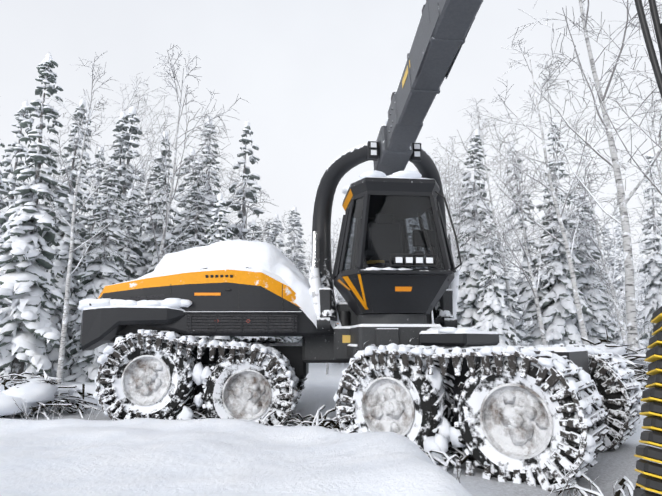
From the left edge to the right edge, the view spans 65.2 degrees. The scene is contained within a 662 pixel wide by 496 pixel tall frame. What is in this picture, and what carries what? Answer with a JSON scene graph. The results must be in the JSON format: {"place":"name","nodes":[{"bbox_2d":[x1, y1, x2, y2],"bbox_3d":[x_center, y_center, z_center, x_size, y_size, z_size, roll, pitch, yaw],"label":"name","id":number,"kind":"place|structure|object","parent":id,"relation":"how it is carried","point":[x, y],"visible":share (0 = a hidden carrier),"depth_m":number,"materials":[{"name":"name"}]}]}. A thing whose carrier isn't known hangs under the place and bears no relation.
{"place":"outdoors","nodes":[
{"label":"outdoors","id":0,"kind":"place"},
{"bbox_2d":[0,363,661,495],"bbox_3d":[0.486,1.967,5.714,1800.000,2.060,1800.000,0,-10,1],"label":"snow ground","id":1,"kind":"structure","parent":0,"point":[76,454],"depth_m":4.31,"materials":[{"name":"white snow"}]},
{"bbox_2d":[0,139,11,307],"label":"spruce tree","id":2,"kind":"object","parent":1,"relation":"on","point":[4,303],"visible":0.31,"depth_m":13.84,"materials":[{"name":"white plant"}]},
{"bbox_2d":[0,100,34,307],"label":"spruce tree","id":3,"kind":"object","parent":1,"relation":"on","point":[17,149],"visible":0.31,"depth_m":16.98,"materials":[{"name":"white plant"}]},
{"bbox_2d":[0,52,77,380],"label":"spruce tree","id":4,"kind":"object","parent":1,"relation":"on","point":[28,329],"visible":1,"depth_m":12.51,"materials":[{"name":"white plant"}]},
{"bbox_2d":[0,99,91,378],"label":"spruce tree","id":5,"kind":"object","parent":1,"relation":"on","point":[63,234],"visible":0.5,"depth_m":15.73,"materials":[{"name":"white plant"}]},
{"bbox_2d":[1,135,93,365],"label":"birch tree","id":6,"kind":"object","parent":1,"relation":"on","point":[55,176],"visible":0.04,"depth_m":19.53,"materials":[{"name":"grey plant"}]},
{"bbox_2d":[39,137,99,297],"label":"birch tree","id":7,"kind":"object","parent":1,"relation":"on","point":[66,179],"visible":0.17,"depth_m":21.33,"materials":[{"name":"grey plant"}]},
{"bbox_2d":[64,108,91,314],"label":"spruce tree","id":8,"kind":"object","parent":1,"relation":"on","point":[71,310],"visible":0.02,"depth_m":17.81,"materials":[{"name":"grey plant"}]},
{"bbox_2d":[72,146,105,332],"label":"spruce tree","id":9,"kind":"object","parent":1,"relation":"on","point":[99,171],"visible":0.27,"depth_m":19.68,"materials":[{"name":"white plant"}]},
{"bbox_2d":[30,52,148,383],"bbox_3d":[-5.950,-0.834,13.066,2.953,8.552,2.564,6,-12,-32],"label":"birch tree","id":10,"kind":"object","parent":1,"relation":"on","point":[63,334],"visible":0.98,"depth_m":12.89,"materials":[{"name":"white plant"}]},
{"bbox_2d":[62,159,130,381],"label":"spruce tree","id":11,"kind":"object","parent":1,"relation":"on","point":[97,276],"visible":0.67,"depth_m":13.81,"materials":[{"name":"white plant"}]},
{"bbox_2d":[70,111,145,374],"bbox_3d":[-7.548,-0.086,18.000,2.739,10.117,2.580,-6,-12,16],"label":"spruce tree","id":12,"kind":"object","parent":1,"relation":"on","point":[121,122],"visible":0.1,"depth_m":18.43,"materials":[{"name":"white plant"}]},
{"bbox_2d":[99,106,148,278],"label":"spruce tree","id":13,"kind":"object","parent":1,"relation":"on","point":[131,117],"visible":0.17,"depth_m":18.64,"materials":[{"name":"white plant"}]},
{"bbox_2d":[107,188,141,281],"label":"spruce tree","id":14,"kind":"object","parent":1,"relation":"on","point":[128,269],"visible":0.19,"depth_m":16.21,"materials":[{"name":"grey plant"}]},
{"bbox_2d":[76,72,186,247],"bbox_3d":[-8.132,-1.016,21.420,5.647,12.093,4.774,-3,-10,18],"label":"birch tree","id":15,"kind":"object","parent":1,"relation":"on","point":[142,114],"visible":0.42,"depth_m":21.25,"materials":[{"name":"grey plant"}]},
{"bbox_2d":[127,164,149,269],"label":"spruce tree","id":16,"kind":"object","parent":1,"relation":"on","point":[143,195],"visible":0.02,"depth_m":25.84,"materials":[{"name":"grey plant"}]},
{"bbox_2d":[133,152,173,275],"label":"spruce tree","id":17,"kind":"object","parent":1,"relation":"on","point":[141,270],"visible":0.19,"depth_m":21.59,"materials":[{"name":"white plant"}]},
{"bbox_2d":[145,130,181,273],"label":"spruce tree","id":18,"kind":"object","parent":1,"relation":"on","point":[170,238],"visible":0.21,"depth_m":16.33,"materials":[{"name":"grey plant"}]},
{"bbox_2d":[158,147,201,252],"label":"spruce tree","id":19,"kind":"object","parent":1,"relation":"on","point":[183,222],"visible":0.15,"depth_m":20.20,"materials":[{"name":"white plant"}]},
{"bbox_2d":[117,44,247,263],"bbox_3d":[-4.335,-1.150,14.768,3.656,10.076,3.554,10,-13,-42],"label":"birch tree","id":20,"kind":"object","parent":1,"relation":"on","point":[162,249],"visible":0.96,"depth_m":15.13,"materials":[{"name":"white plant"}]},
{"bbox_2d":[148,137,234,265],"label":"birch tree","id":21,"kind":"object","parent":1,"relation":"on","point":[193,203],"visible":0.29,"depth_m":18.99,"materials":[{"name":"grey plant"}]},
{"bbox_2d":[175,156,209,336],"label":"spruce tree","id":22,"kind":"object","parent":1,"relation":"on","point":[202,241],"visible":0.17,"depth_m":16.82,"materials":[{"name":"white plant"}]},
{"bbox_2d":[177,115,225,248],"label":"spruce tree","id":23,"kind":"object","parent":1,"relation":"on","point":[208,213],"visible":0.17,"depth_m":17.67,"materials":[{"name":"white plant"}]},
{"bbox_2d":[170,165,237,245],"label":"birch tree","id":24,"kind":"object","parent":1,"relation":"on","point":[216,186],"visible":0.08,"depth_m":28.19,"materials":[{"name":"grey plant"}]},
{"bbox_2d":[199,192,242,340],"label":"spruce tree","id":25,"kind":"object","parent":1,"relation":"on","point":[222,220],"visible":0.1,"depth_m":13.18,"materials":[{"name":"white plant"}]},
{"bbox_2d":[226,120,263,339],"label":"spruce tree","id":26,"kind":"object","parent":1,"relation":"on","point":[244,192],"visible":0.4,"depth_m":19.45,"materials":[{"name":"white plant"}]},
{"bbox_2d":[214,165,278,243],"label":"birch tree","id":27,"kind":"object","parent":1,"relation":"on","point":[248,208],"visible":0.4,"depth_m":20.44,"materials":[{"name":"plant"}]},
{"bbox_2d":[237,219,270,337],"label":"spruce tree","id":28,"kind":"object","parent":1,"relation":"on","point":[263,232],"visible":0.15,"depth_m":16.43,"materials":[{"name":"plant"}]},
{"bbox_2d":[241,219,274,339],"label":"spruce tree","id":29,"kind":"object","parent":1,"relation":"on","point":[253,226],"visible":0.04,"depth_m":18.45,"materials":[{"name":"white plant"}]},
{"bbox_2d":[265,221,283,341],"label":"spruce tree","id":30,"kind":"object","parent":1,"relation":"on","point":[269,233],"visible":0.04,"depth_m":23.02,"materials":[{"name":"white plant"}]},
{"bbox_2d":[265,213,291,342],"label":"spruce tree","id":31,"kind":"object","parent":1,"relation":"on","point":[280,245],"visible":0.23,"depth_m":24.58,"materials":[{"name":"white plant"}]},
{"bbox_2d":[264,211,311,342],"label":"birch tree","id":32,"kind":"object","parent":1,"relation":"on","point":[292,338],"visible":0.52,"depth_m":20.72,"materials":[{"name":"plant"}]},
{"bbox_2d":[282,232,309,277],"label":"birch tree","id":33,"kind":"object","parent":1,"relation":"on","point":[296,251],"visible":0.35,"depth_m":27.21,"materials":[{"name":"plant"}]},
{"bbox_2d":[285,205,307,342],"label":"spruce tree","id":34,"kind":"object","parent":1,"relation":"on","point":[294,212],"visible":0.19,"depth_m":28.64,"materials":[{"name":"white plant"}]},
{"bbox_2d":[300,218,340,302],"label":"birch tree","id":35,"kind":"object","parent":1,"relation":"on","point":[333,251],"visible":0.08,"depth_m":28.22,"materials":[{"name":"plant"}]},
{"bbox_2d":[304,235,337,299],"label":"birch tree","id":36,"kind":"object","parent":1,"relation":"on","point":[309,261],"visible":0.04,"depth_m":38.51,"materials":[{"name":"plant"}]},
{"bbox_2d":[302,234,343,374],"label":"birch tree","id":37,"kind":"object","parent":1,"relation":"on","point":[327,364],"visible":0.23,"depth_m":16.51,"materials":[{"name":"white plant"}]},
{"bbox_2d":[0,325,651,495],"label":"brush piles","id":38,"kind":"object","parent":1,"relation":"on","point":[26,395],"visible":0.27,"depth_m":9.47,"materials":[{"name":"white snow"}]},
{"bbox_2d":[332,182,353,364],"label":"spruce tree","id":39,"kind":"object","parent":1,"relation":"on","point":[340,299],"visible":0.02,"depth_m":22.96,"materials":[{"name":"white plant"}]},
{"bbox_2d":[78,0,661,495],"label":"harvester","id":40,"kind":"object","parent":1,"relation":"on","point":[534,416],"visible":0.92,"depth_m":7.49,"materials":[{"name":"black metal"}]},
{"bbox_2d":[428,137,488,283],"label":"birch tree","id":41,"kind":"object","parent":1,"relation":"on","point":[458,213],"visible":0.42,"depth_m":15.06,"materials":[{"name":"white plant"}]},
{"bbox_2d":[438,167,491,260],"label":"birch tree","id":42,"kind":"object","parent":1,"relation":"on","point":[454,199],"visible":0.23,"depth_m":19.23,"materials":[{"name":"grey plant"}]},
{"bbox_2d":[444,160,498,264],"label":"birch tree","id":43,"kind":"object","parent":1,"relation":"on","point":[457,201],"visible":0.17,"depth_m":23.34,"materials":[{"name":"grey plant"}]},
{"bbox_2d":[452,127,504,327],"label":"spruce tree","id":44,"kind":"object","parent":1,"relation":"on","point":[469,306],"visible":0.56,"depth_m":16.13,"materials":[{"name":"white plant"}]},
{"bbox_2d":[446,187,511,273],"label":"birch tree","id":45,"kind":"object","parent":1,"relation":"on","point":[463,224],"visible":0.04,"depth_m":26.89,"materials":[{"name":"grey plant"}]},
{"bbox_2d":[427,97,534,345],"bbox_3d":[4.870,-0.379,16.451,3.422,9.235,3.327,7,-15,-41],"label":"birch tree","id":46,"kind":"object","parent":1,"relation":"on","point":[512,323],"visible":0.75,"depth_m":16.40,"materials":[{"name":"white plant"}]},
{"bbox_2d":[475,195,509,320],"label":"spruce tree","id":47,"kind":"object","parent":1,"relation":"on","point":[497,265],"visible":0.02,"depth_m":19.77,"materials":[{"name":"plant"}]},
{"bbox_2d":[471,213,522,345],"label":"spruce tree","id":48,"kind":"object","parent":1,"relation":"on","point":[494,311],"visible":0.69,"depth_m":14.82,"materials":[{"name":"white plant"}]},
{"bbox_2d":[502,226,520,331],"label":"spruce tree","id":49,"kind":"object","parent":1,"relation":"on","point":[510,274],"visible":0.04,"depth_m":44.00,"materials":[{"name":"white plant"}]},
{"bbox_2d":[456,149,570,345],"bbox_3d":[4.940,0.339,13.558,3.119,6.712,2.718,0,-10,0],"label":"birch tree","id":50,"kind":"object","parent":1,"relation":"on","point":[534,288],"visible":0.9,"depth_m":13.62,"materials":[{"name":"white plant"}]},
{"bbox_2d":[494,243,533,345],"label":"spruce tree","id":51,"kind":"object","parent":1,"relation":"on","point":[519,334],"visible":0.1,"depth_m":25.56,"materials":[{"name":"white plant"}]},
{"bbox_2d":[517,277,527,345],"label":"spruce tree","id":52,"kind":"object","parent":1,"relation":"on","point":[520,312],"visible":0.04,"depth_m":53.28,"materials":[{"name":"white plant"}]},
{"bbox_2d":[512,274,533,343],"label":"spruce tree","id":53,"kind":"object","parent":1,"relation":"on","point":[516,279],"visible":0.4,"depth_m":35.48,"materials":[{"name":"white plant"}]},
{"bbox_2d":[505,220,542,302],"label":"birch tree","id":54,"kind":"object","parent":1,"relation":"on","point":[522,251],"visible":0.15,"depth_m":26.36,"materials":[{"name":"grey plant"}]},
{"bbox_2d":[505,142,551,345],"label":"spruce tree","id":55,"kind":"object","parent":1,"relation":"on","point":[524,288],"visible":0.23,"depth_m":17.50,"materials":[{"name":"white plant"}]},
{"bbox_2d":[522,300,534,345],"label":"spruce tree","id":56,"kind":"object","parent":1,"relation":"on","point":[525,326],"visible":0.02,"depth_m":41.15,"materials":[{"name":"white plant"}]},
{"bbox_2d":[524,296,537,339],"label":"spruce tree","id":57,"kind":"object","parent":1,"relation":"on","point":[533,326],"visible":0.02,"depth_m":27.82,"materials":[{"name":"white plant"}]},
{"bbox_2d":[460,38,625,344],"bbox_3d":[5.817,-1.103,14.060,4.002,9.835,3.890,-3,-12,4],"label":"birch tree","id":58,"kind":"object","parent":1,"relation":"on","point":[583,331],"visible":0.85,"depth_m":13.80,"materials":[{"name":"white plant"}]},
{"bbox_2d":[518,206,590,298],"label":"birch tree","id":59,"kind":"object","parent":1,"relation":"on","point":[573,216],"visible":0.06,"depth_m":21.04,"materials":[{"name":"grey plant"}]},
{"bbox_2d":[526,119,592,345],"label":"spruce tree","id":60,"kind":"object","parent":1,"relation":"on","point":[556,314],"visible":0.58,"depth_m":16.77,"materials":[{"name":"white plant"}]},
{"bbox_2d":[527,195,622,289],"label":"birch tree","id":61,"kind":"object","parent":1,"relation":"on","point":[547,209],"visible":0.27,"depth_m":20.46,"materials":[{"name":"grey plant"}]},
{"bbox_2d":[501,0,661,391],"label":"birch tree","id":62,"kind":"object","parent":1,"relation":"on","point":[632,333],"visible":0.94,"depth_m":11.01,"materials":[{"name":"white plant"}]},
{"bbox_2d":[567,182,599,319],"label":"spruce tree","id":63,"kind":"object","parent":1,"relation":"on","point":[572,201],"visible":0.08,"depth_m":25.53,"materials":[{"name":"white plant"}]},
{"bbox_2d":[528,147,645,352],"bbox_3d":[8.512,0.201,16.942,3.717,8.206,3.240,-3,-10,16],"label":"birch tree","id":64,"kind":"object","parent":1,"relation":"on","point":[606,268],"visible":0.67,"depth_m":16.90,"materials":[{"name":"white plant"}]},
{"bbox_2d":[571,190,614,345],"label":"spruce tree","id":65,"kind":"object","parent":1,"relation":"on","point":[595,330],"visible":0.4,"depth_m":18.18,"materials":[{"name":"white plant"}]},
{"bbox_2d":[576,212,617,343],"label":"spruce tree","id":66,"kind":"object","parent":1,"relation":"on","point":[610,333],"visible":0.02,"depth_m":20.48,"materials":[{"name":"grey plant"}]},
{"bbox_2d":[560,1,661,208],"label":"birch tree","id":67,"kind":"object","parent":1,"relation":"on","point":[631,156],"visible":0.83,"depth_m":9.23,"materials":[{"name":"white plant"}]},
{"bbox_2d":[584,263,652,353],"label":"birch tree","id":68,"kind":"object","parent":1,"relation":"on","point":[617,308],"visible":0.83,"depth_m":13.65,"materials":[{"name":"grey plant"}]},
{"bbox_2d":[601,225,639,344],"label":"spruce tree","id":69,"kind":"object","parent":1,"relation":"on","point":[617,335],"visible":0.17,"depth_m":36.77,"materials":[{"name":"white plant"}]},
{"bbox_2d":[612,210,645,356],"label":"spruce tree","id":70,"kind":"object","parent":1,"relation":"on","point":[621,289],"visible":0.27,"depth_m":34.17,"materials":[{"name":"white plant"}]},
{"bbox_2d":[612,229,647,300],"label":"birch tree","id":71,"kind":"object","parent":1,"relation":"on","point":[637,282],"visible":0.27,"depth_m":39.11,"materials":[{"name":"grey plant"}]},
{"bbox_2d":[621,76,661,281],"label":"birch tree","id":72,"kind":"object","parent":1,"relation":"on","point":[658,172],"visible":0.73,"depth_m":16.61,"materials":[{"name":"white plant"}]},
{"bbox_2d":[636,242,650,346],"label":"spruce tree","id":73,"kind":"object","parent":1,"relation":"on","point":[640,290],"visible":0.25,"depth_m":49.29,"materials":[{"name":"white plant"}]},
{"bbox_2d":[637,149,661,353],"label":"spruce tree","id":74,"kind":"object","parent":1,"relation":"on","point":[652,285],"visible":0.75,"depth_m":20.06,"materials":[{"name":"white plant"}]},
{"bbox_2d":[0,0,661,319],"label":"sky","id":75,"kind":"structure","parent":0,"point":[318,79],"materials":[{"name":"white"}]}
]}

